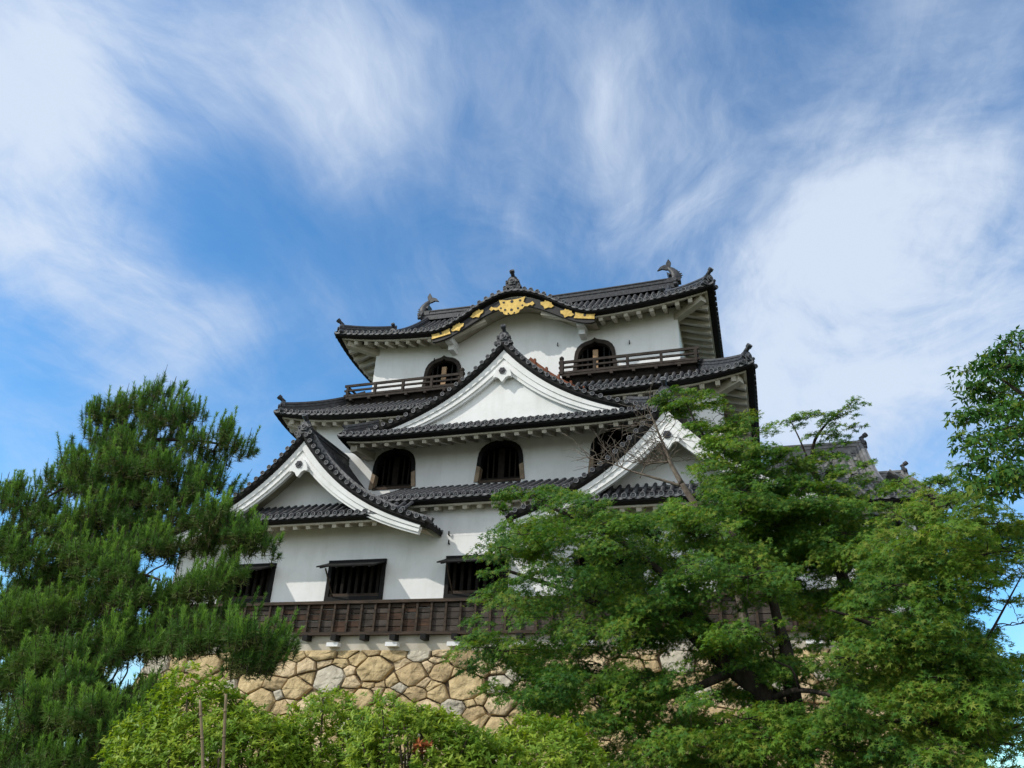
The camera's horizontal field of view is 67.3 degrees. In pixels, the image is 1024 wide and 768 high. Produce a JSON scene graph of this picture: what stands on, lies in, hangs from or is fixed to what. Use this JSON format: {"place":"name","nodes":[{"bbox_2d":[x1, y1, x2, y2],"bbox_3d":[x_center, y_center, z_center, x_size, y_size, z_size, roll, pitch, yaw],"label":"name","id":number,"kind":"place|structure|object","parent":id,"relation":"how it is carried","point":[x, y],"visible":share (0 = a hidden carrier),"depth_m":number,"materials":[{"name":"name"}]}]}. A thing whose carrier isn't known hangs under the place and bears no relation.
{"place":"outdoors","nodes":[
{"label":"outdoors","id":0,"kind":"place"},
{"bbox_2d":[0,0,1023,767],"label":"sky","id":1,"kind":"structure","parent":0,"point":[202,189],"materials":[{"name":"blue"}]},
{"bbox_3d":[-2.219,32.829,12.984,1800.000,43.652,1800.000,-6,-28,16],"label":"ground","id":2,"kind":"structure","parent":0,"visible":0},
{"bbox_2d":[0,364,303,767],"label":"pine tree","id":3,"kind":"object","parent":2,"relation":"on","point":[57,684],"visible":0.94,"depth_m":13.54,"materials":[{"name":"green plant"}]},
{"bbox_2d":[199,700,204,767],"bbox_3d":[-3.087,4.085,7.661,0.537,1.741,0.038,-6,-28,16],"label":"bamboo stake","id":4,"kind":"object","parent":2,"relation":"on","point":[201,737],"visible":1,"depth_m":7.93,"materials":[{"name":"brown wood"}]},
{"bbox_2d":[92,660,316,767],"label":"shrub","id":5,"kind":"object","parent":2,"relation":"on","point":[244,724],"visible":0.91,"depth_m":8.84,"materials":[{"name":"green plant"}]},
{"bbox_2d":[221,694,226,767],"bbox_3d":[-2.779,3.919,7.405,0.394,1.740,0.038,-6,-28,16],"label":"bamboo stake","id":6,"kind":"object","parent":2,"relation":"on","point":[224,733],"visible":1,"depth_m":7.66,"materials":[{"name":"brown wood"}]},
{"bbox_2d":[265,685,396,767],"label":"shrub","id":7,"kind":"object","parent":2,"relation":"on","point":[326,707],"visible":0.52,"depth_m":9.24,"materials":[{"name":"green plant"}]},
{"bbox_2d":[336,688,532,767],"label":"shrub","id":8,"kind":"object","parent":2,"relation":"on","point":[427,724],"visible":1,"depth_m":8.63,"materials":[{"name":"green plant"}]},
{"bbox_2d":[457,708,616,767],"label":"shrub","id":9,"kind":"object","parent":2,"relation":"on","point":[558,740],"visible":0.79,"depth_m":8.97,"materials":[{"name":"green plant"}]},
{"bbox_2d":[132,648,955,767],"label":"stone wall","id":10,"kind":"structure","parent":2,"relation":"on","point":[420,677],"depth_m":25.27,"materials":[{"name":"beige stone"}]},
{"bbox_2d":[168,259,916,651],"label":"castle keep","id":11,"kind":"structure","parent":10,"relation":"on","point":[376,505],"depth_m":29.37,"materials":[{"name":"white paint"}]},
{"bbox_2d":[216,563,276,603],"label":"propped window","id":12,"kind":"structure","parent":11,"relation":"in","point":[263,576],"depth_m":29.00,"materials":[{"name":"black wood"}]},
{"bbox_2d":[316,558,386,600],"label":"propped window","id":13,"kind":"structure","parent":11,"relation":"in","point":[360,579],"depth_m":27.83,"materials":[{"name":"black wood"}]},
{"bbox_2d":[368,448,415,490],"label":"arched window","id":14,"kind":"structure","parent":11,"relation":"in","point":[396,472],"depth_m":31.80,"materials":[{"name":"black wood"}]},
{"bbox_2d":[422,356,460,386],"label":"arched window","id":15,"kind":"structure","parent":11,"relation":"in","point":[443,365],"depth_m":35.41,"materials":[{"name":"black wood"}]},
{"bbox_2d":[437,554,508,597],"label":"propped window","id":16,"kind":"structure","parent":11,"relation":"in","point":[461,581],"depth_m":26.68,"materials":[{"name":"black wood"}]},
{"bbox_2d":[474,440,524,483],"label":"arched window","id":17,"kind":"structure","parent":11,"relation":"in","point":[497,461],"depth_m":30.57,"materials":[{"name":"black wood"}]},
{"bbox_2d":[573,337,616,369],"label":"arched window","id":18,"kind":"structure","parent":11,"relation":"in","point":[593,348],"depth_m":33.47,"materials":[{"name":"black wood"}]},
{"bbox_2d":[568,549,643,594],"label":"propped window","id":19,"kind":"structure","parent":11,"relation":"in","point":[582,559],"depth_m":25.63,"materials":[{"name":"black wood"}]},
{"bbox_2d":[588,429,632,472],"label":"arched window","id":20,"kind":"structure","parent":11,"relation":"in","point":[617,436],"depth_m":29.39,"materials":[{"name":"black wood"}]},
{"bbox_2d":[718,546,793,590],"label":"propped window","id":21,"kind":"structure","parent":11,"relation":"in","point":[775,546],"depth_m":24.09,"materials":[{"name":"black wood"}]},
{"bbox_2d":[563,378,764,726],"bbox_3d":[3.649,4.676,18.127,5.162,11.169,1.733,-3,-28,11],"label":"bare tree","id":22,"kind":"object","parent":2,"relation":"on","point":[684,488],"visible":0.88,"depth_m":19.69,"materials":[{"name":"plant"}]},
{"bbox_2d":[439,479,900,767],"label":"maple tree","id":23,"kind":"object","parent":2,"relation":"on","point":[748,742],"visible":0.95,"depth_m":13.19,"materials":[{"name":"green plant"}]},
{"bbox_2d":[645,384,921,767],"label":"maple tree","id":24,"kind":"object","parent":2,"relation":"on","point":[829,545],"visible":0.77,"depth_m":16.34,"materials":[{"name":"green plant"}]},
{"bbox_2d":[772,432,964,761],"bbox_3d":[13.591,8.953,28.969,5.896,14.891,7.466,-6,-28,16],"label":"attached turret","id":25,"kind":"object","parent":2,"relation":"on","point":[856,450],"visible":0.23,"depth_m":30.31,"materials":[{"name":"white paint"}]},
{"bbox_2d":[793,460,1023,767],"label":"maple tree","id":26,"kind":"object","parent":2,"relation":"on","point":[921,654],"visible":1,"depth_m":10.57,"materials":[{"name":"green plant"}]},
{"bbox_2d":[942,325,1023,509],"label":"broadleaf tree","id":27,"kind":"object","parent":2,"relation":"on","point":[1009,476],"visible":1,"depth_m":9.98,"materials":[{"name":"green plant"}]}
]}

